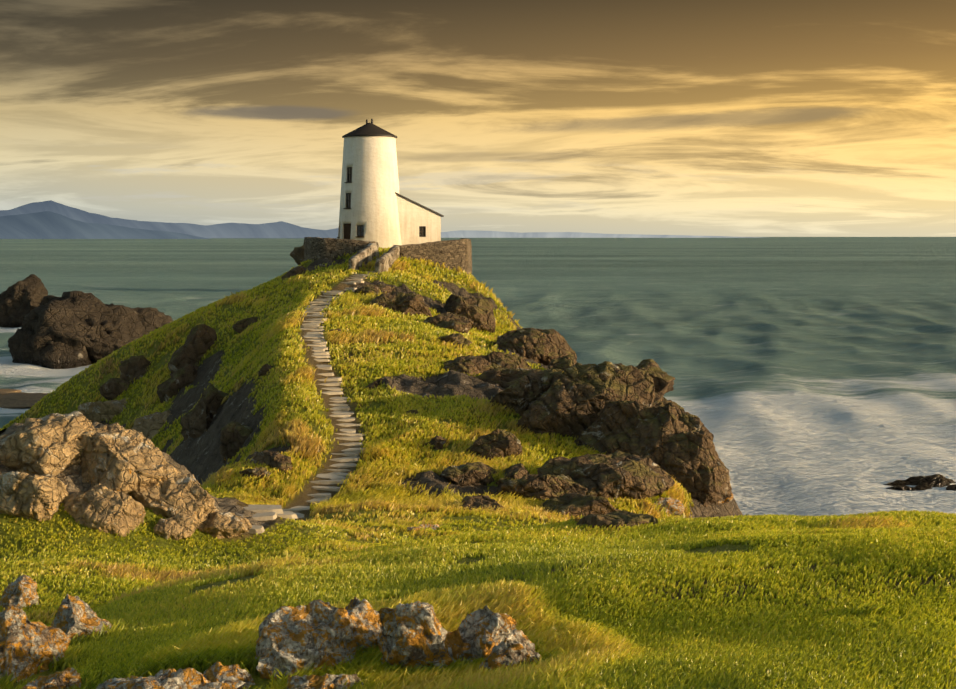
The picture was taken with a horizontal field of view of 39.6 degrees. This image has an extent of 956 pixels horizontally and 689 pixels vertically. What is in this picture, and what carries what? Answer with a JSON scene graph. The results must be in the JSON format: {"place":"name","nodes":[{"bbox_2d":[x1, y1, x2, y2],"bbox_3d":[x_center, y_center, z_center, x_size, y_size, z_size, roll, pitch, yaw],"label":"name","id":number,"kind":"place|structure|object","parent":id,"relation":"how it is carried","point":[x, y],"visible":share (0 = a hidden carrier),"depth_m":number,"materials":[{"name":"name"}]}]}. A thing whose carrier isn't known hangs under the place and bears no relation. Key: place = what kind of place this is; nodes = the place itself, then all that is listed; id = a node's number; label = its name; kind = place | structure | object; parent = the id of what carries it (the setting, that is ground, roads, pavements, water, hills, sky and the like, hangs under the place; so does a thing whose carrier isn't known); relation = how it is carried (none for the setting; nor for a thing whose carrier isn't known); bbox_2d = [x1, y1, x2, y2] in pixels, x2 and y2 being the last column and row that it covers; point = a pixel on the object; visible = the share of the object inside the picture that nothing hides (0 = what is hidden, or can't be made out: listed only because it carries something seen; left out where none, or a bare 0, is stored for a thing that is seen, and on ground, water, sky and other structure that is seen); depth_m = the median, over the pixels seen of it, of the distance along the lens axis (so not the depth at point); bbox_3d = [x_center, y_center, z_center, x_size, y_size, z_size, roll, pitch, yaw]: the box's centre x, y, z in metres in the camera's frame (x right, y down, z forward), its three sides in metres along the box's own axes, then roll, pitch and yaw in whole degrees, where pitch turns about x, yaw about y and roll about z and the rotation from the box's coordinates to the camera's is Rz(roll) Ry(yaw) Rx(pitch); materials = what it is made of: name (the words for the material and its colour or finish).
{"place":"outdoors","nodes":[
{"label":"outdoors","id":0,"kind":"place"},
{"bbox_2d":[0,428,28,553],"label":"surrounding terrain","id":1,"kind":"structure","parent":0,"point":[3,430],"depth_m":26.07,"materials":[{"name":"green plant"}]},
{"bbox_2d":[0,211,207,238],"bbox_3d":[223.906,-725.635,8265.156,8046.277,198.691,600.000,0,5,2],"label":"mountains","id":2,"kind":"structure","parent":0,"point":[45,225],"depth_m":8354.44,"materials":[{"name":"blue stone"}]},
{"bbox_2d":[0,200,338,237],"bbox_3d":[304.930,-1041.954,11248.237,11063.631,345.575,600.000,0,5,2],"label":"distant mountains","id":3,"kind":"structure","parent":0,"point":[281,229],"depth_m":11223.90,"materials":[{"name":"blue stone"}]},
{"bbox_2d":[0,237,955,515],"bbox_3d":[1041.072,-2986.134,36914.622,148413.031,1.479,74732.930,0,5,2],"label":"sea","id":4,"kind":"structure","parent":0,"point":[814,375],"depth_m":258.58,"materials":[{"name":"liquid"}]},
{"bbox_2d":[0,389,51,407],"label":"sand spit","id":5,"kind":"structure","parent":4,"relation":"on","point":[12,398],"depth_m":128.40,"materials":[{"name":"beige sand"}]},
{"bbox_2d":[0,274,955,490],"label":"sea rocks","id":6,"kind":"object","parent":4,"relation":"on","point":[71,329],"depth_m":172.37,"materials":[{"name":"brown stone"}]},
{"bbox_2d":[0,251,955,688],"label":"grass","id":7,"kind":"structure","parent":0,"point":[200,459],"depth_m":57.77,"materials":[{"name":"green plant"}]},
{"bbox_2d":[0,398,251,540],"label":"rock outcrop","id":8,"kind":"object","parent":7,"relation":"on","point":[120,466],"visible":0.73,"depth_m":28.41,"materials":[{"name":"beige stone"}]},
{"bbox_2d":[304,237,311,260],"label":"side wall","id":9,"kind":"structure","parent":7,"relation":"on","point":[307,247],"depth_m":105.45,"materials":[{"name":"stone"}]},
{"bbox_2d":[243,258,377,533],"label":"stone path steps","id":10,"kind":"structure","parent":7,"relation":"on","point":[267,512],"depth_m":55.14,"materials":[{"name":"grey stone"}]},
{"bbox_2d":[311,237,375,260],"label":"front wall","id":11,"kind":"structure","parent":7,"relation":"on","point":[323,248],"depth_m":101.82,"materials":[{"name":"stone"}]},
{"bbox_2d":[0,247,693,522],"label":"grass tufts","id":12,"kind":"object","parent":7,"relation":"on","point":[388,493],"visible":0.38,"depth_m":61.23,"materials":[{"name":"green plant"}]},
{"bbox_2d":[348,242,378,269],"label":"wing wall","id":13,"kind":"structure","parent":7,"relation":"on","point":[367,253],"depth_m":97.94,"materials":[{"name":"stone"}]},
{"bbox_2d":[338,136,401,248],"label":"lighthouse tower","id":14,"kind":"structure","parent":7,"relation":"on","point":[372,188],"depth_m":107.31,"materials":[{"name":"white paint"}]},
{"bbox_2d":[344,223,350,238],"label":"door","id":15,"kind":"structure","parent":14,"relation":"in","point":[347,230],"depth_m":107.86,"materials":[{"name":"brown wood"}]},
{"bbox_2d":[337,167,363,237],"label":"window frames","id":16,"kind":"structure","parent":14,"relation":"in","point":[350,181],"depth_m":107.75,"materials":[{"name":"black wood"}]},
{"bbox_2d":[347,168,363,235],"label":"lighthouse window panes","id":17,"kind":"object","parent":16,"relation":"in","point":[362,230],"depth_m":107.71,"materials":[{"name":"black glass"}]},
{"bbox_2d":[342,119,396,137],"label":"lighthouse roof","id":18,"kind":"object","parent":14,"relation":"on","point":[369,129],"visible":0.85,"depth_m":107.71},
{"bbox_2d":[99,243,657,527],"bbox_3d":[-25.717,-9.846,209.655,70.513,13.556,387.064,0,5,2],"label":"headland rocks","id":19,"kind":"object","parent":7,"relation":"on","point":[197,420],"visible":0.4,"depth_m":65.94,"materials":[{"name":"brown stone"}]},
{"bbox_2d":[375,245,399,274],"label":"wing wall","id":20,"kind":"structure","parent":7,"relation":"on","point":[385,261],"depth_m":97.19,"materials":[{"name":"stone"}]},
{"bbox_2d":[396,194,440,244],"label":"annex wall","id":21,"kind":"structure","parent":7,"relation":"on","point":[413,217],"depth_m":109.45,"materials":[{"name":"white paint"}]},
{"bbox_2d":[395,192,443,216],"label":"annex roof","id":22,"kind":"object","parent":21,"relation":"on","point":[441,215],"visible":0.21,"depth_m":109.36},
{"bbox_2d":[419,227,424,235],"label":"window","id":23,"kind":"structure","parent":21,"relation":"in","point":[421,229],"depth_m":109.92,"materials":[{"name":"black glass"}]},
{"bbox_2d":[397,239,464,270],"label":"front wall","id":24,"kind":"structure","parent":7,"relation":"on","point":[450,254],"depth_m":102.88,"materials":[{"name":"stone"}]},
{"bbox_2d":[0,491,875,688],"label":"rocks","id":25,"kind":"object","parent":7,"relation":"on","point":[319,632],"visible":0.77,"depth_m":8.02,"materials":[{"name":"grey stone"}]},
{"bbox_2d":[460,238,471,274],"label":"side wall","id":26,"kind":"structure","parent":7,"relation":"on","point":[468,257],"depth_m":104.37,"materials":[{"name":"stone"}]},
{"bbox_2d":[0,487,955,688],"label":"grass","id":27,"kind":"structure","parent":7,"relation":"on","point":[904,638],"depth_m":9.56,"materials":[{"name":"green plant"}]},
{"bbox_2d":[443,294,731,506],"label":"cliff rocks","id":28,"kind":"object","parent":7,"relation":"on","point":[641,430],"depth_m":53.38,"materials":[{"name":"brown stone"}]},
{"bbox_2d":[0,0,955,236],"label":"sky","id":29,"kind":"structure","parent":0,"point":[733,118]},
{"bbox_2d":[441,230,763,237],"bbox_3d":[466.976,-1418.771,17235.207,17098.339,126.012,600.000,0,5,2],"label":"distant hills","id":30,"kind":"structure","parent":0,"point":[472,234],"depth_m":17173.37,"materials":[{"name":"stone"}]}
]}

